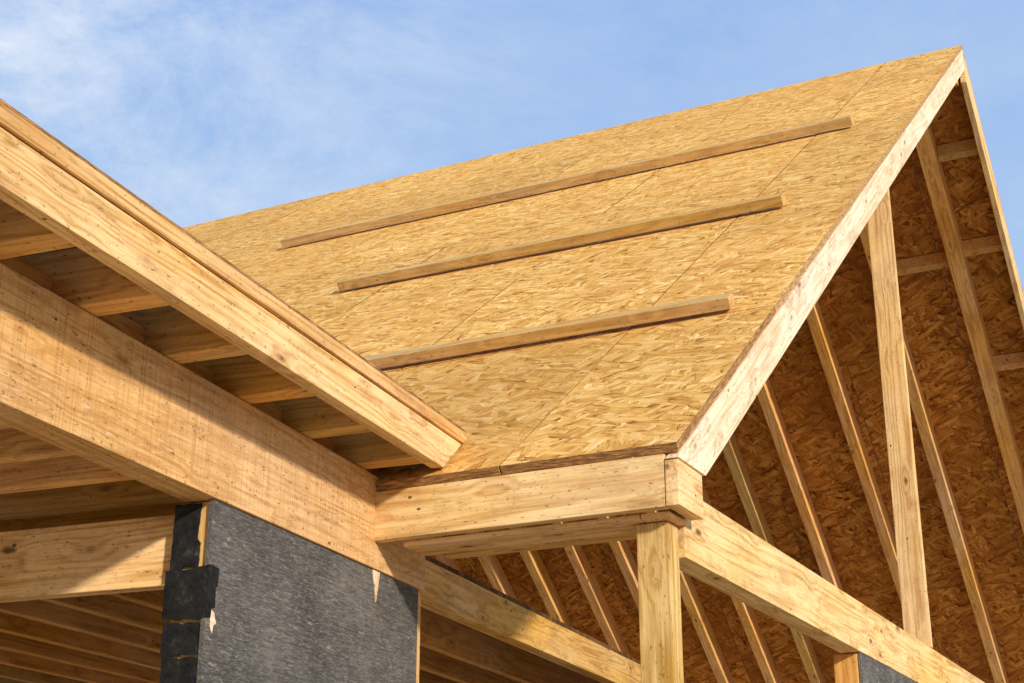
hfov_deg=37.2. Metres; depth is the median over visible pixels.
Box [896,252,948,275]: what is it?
blocking
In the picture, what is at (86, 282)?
rafter tail
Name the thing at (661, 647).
support post
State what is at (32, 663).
floor joist
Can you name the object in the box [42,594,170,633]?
floor joist
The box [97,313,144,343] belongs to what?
bird block
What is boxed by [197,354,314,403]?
rafter tail
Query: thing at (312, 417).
rafter tail
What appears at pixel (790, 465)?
rafter pair
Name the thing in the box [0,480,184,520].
ceiling joist
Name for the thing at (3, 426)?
ceiling joist
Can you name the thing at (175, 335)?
rafter tail
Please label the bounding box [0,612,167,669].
floor joist
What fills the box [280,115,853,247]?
toe board
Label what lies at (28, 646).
floor joist
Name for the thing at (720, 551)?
gable beam
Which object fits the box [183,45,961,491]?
roof slope
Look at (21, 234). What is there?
rafter tail
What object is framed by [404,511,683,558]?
soffit
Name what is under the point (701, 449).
rake board
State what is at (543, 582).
rafter pair
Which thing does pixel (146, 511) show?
ceiling joist
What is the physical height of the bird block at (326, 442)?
0.071 m
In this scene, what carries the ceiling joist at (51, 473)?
attached to the header beam at (77, 380)
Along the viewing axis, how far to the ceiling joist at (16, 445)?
3.37 m
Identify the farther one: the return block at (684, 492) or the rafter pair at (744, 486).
the rafter pair at (744, 486)
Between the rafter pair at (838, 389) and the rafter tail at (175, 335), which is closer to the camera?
the rafter tail at (175, 335)
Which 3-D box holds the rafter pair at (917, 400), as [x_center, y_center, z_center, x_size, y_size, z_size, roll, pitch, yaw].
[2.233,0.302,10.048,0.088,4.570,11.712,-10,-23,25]
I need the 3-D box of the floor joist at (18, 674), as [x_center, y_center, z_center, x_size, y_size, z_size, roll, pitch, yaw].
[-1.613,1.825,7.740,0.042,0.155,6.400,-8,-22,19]
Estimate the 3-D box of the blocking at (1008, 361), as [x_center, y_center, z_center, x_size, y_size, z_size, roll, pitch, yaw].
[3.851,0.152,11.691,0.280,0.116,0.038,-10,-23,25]
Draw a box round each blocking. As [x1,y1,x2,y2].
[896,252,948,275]
[937,138,978,161]
[962,234,1002,256]
[993,352,1023,371]
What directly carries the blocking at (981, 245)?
attached to the rafter pair at (937, 187)
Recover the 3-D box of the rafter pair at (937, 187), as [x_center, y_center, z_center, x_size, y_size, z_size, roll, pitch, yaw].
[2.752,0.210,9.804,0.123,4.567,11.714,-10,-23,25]
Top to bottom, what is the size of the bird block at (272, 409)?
0.071 m
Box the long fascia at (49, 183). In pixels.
[0,102,468,467]
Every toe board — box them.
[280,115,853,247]
[337,193,785,290]
[363,292,734,368]
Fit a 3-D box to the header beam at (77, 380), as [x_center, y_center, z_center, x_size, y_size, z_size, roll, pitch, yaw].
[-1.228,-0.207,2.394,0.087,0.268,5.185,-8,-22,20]
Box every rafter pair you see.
[385,224,1008,682]
[426,536,462,572]
[466,531,517,599]
[484,474,573,627]
[529,471,630,655]
[533,124,1023,532]
[598,516,686,682]
[631,456,734,682]
[702,483,781,682]
[723,433,825,682]
[757,377,843,591]
[806,300,900,601]
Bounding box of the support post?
[636,521,683,682]
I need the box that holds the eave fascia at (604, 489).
[374,454,669,542]
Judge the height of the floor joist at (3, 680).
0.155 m
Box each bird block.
[0,257,52,290]
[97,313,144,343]
[180,362,213,382]
[250,402,282,421]
[311,437,333,450]
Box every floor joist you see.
[0,600,161,652]
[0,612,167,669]
[0,632,159,682]
[0,649,148,682]
[0,664,87,682]
[0,677,25,682]
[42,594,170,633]
[107,590,458,682]
[419,646,520,682]
[420,607,600,682]
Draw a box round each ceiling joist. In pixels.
[0,422,11,428]
[0,428,75,463]
[0,455,133,493]
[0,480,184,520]
[0,501,189,531]
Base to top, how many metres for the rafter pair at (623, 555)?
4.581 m
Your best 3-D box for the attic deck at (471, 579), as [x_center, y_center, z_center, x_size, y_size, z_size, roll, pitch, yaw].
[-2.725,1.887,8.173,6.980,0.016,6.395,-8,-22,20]
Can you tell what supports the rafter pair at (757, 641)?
attached to the roof slope at (657, 387)
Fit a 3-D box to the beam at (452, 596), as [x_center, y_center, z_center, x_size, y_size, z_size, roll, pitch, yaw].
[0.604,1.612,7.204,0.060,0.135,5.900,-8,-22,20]
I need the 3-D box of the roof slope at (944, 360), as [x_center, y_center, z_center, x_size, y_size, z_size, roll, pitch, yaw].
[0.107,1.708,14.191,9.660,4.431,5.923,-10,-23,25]
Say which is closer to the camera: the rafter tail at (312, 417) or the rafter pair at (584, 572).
the rafter tail at (312, 417)
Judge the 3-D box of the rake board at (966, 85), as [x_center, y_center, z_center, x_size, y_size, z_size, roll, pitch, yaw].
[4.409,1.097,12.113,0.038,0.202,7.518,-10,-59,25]
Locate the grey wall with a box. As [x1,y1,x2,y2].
[159,500,420,682]
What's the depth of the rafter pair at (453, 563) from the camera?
14.53 m
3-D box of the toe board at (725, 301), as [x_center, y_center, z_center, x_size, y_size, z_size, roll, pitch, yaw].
[0.031,-0.016,5.475,1.597,0.042,0.079,-10,14,25]
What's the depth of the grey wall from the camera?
3.75 m
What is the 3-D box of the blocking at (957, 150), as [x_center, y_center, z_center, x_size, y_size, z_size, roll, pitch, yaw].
[3.175,-1.363,10.825,0.280,0.116,0.038,-10,-23,25]
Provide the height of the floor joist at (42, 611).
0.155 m
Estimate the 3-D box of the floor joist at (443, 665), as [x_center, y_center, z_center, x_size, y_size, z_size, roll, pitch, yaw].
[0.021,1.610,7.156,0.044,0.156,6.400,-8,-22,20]
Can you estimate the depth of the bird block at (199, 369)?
3.69 m
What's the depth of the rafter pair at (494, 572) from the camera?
14.47 m
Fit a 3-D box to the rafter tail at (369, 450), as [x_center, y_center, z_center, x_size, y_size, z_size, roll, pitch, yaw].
[-1.147,0.386,4.584,1.898,0.137,0.065,-8,-22,20]
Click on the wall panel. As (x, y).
(860, 667)
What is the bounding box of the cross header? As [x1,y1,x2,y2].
[0,515,174,602]
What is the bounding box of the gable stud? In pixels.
[867,189,932,647]
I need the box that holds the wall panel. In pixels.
[833,652,915,682]
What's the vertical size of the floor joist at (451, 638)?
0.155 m
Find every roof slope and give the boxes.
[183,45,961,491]
[430,46,1023,682]
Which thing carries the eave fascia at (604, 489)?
attached to the header beam at (77, 380)
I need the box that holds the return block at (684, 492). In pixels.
[665,459,703,520]
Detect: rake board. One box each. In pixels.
[665,50,964,475]
[960,53,1023,330]
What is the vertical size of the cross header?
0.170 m
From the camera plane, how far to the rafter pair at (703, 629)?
14.13 m
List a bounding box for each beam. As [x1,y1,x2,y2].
[0,263,425,590]
[420,559,640,682]
[658,501,984,682]
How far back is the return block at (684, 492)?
3.98 m
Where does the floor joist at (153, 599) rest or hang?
attached to the attic deck at (471, 579)
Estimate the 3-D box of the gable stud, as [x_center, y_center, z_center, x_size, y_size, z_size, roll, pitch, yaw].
[1.798,0.286,7.109,0.114,2.282,0.038,-10,-23,25]
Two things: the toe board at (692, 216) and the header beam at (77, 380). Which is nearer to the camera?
the header beam at (77, 380)
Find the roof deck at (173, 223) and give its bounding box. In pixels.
[0,98,466,432]
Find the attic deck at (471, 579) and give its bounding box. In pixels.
[425,555,639,663]
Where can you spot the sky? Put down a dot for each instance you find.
(204, 111)
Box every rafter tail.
[0,199,75,259]
[19,247,168,316]
[121,305,246,363]
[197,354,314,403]
[271,396,371,438]
[327,432,421,469]
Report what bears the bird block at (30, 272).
on the header beam at (77, 380)

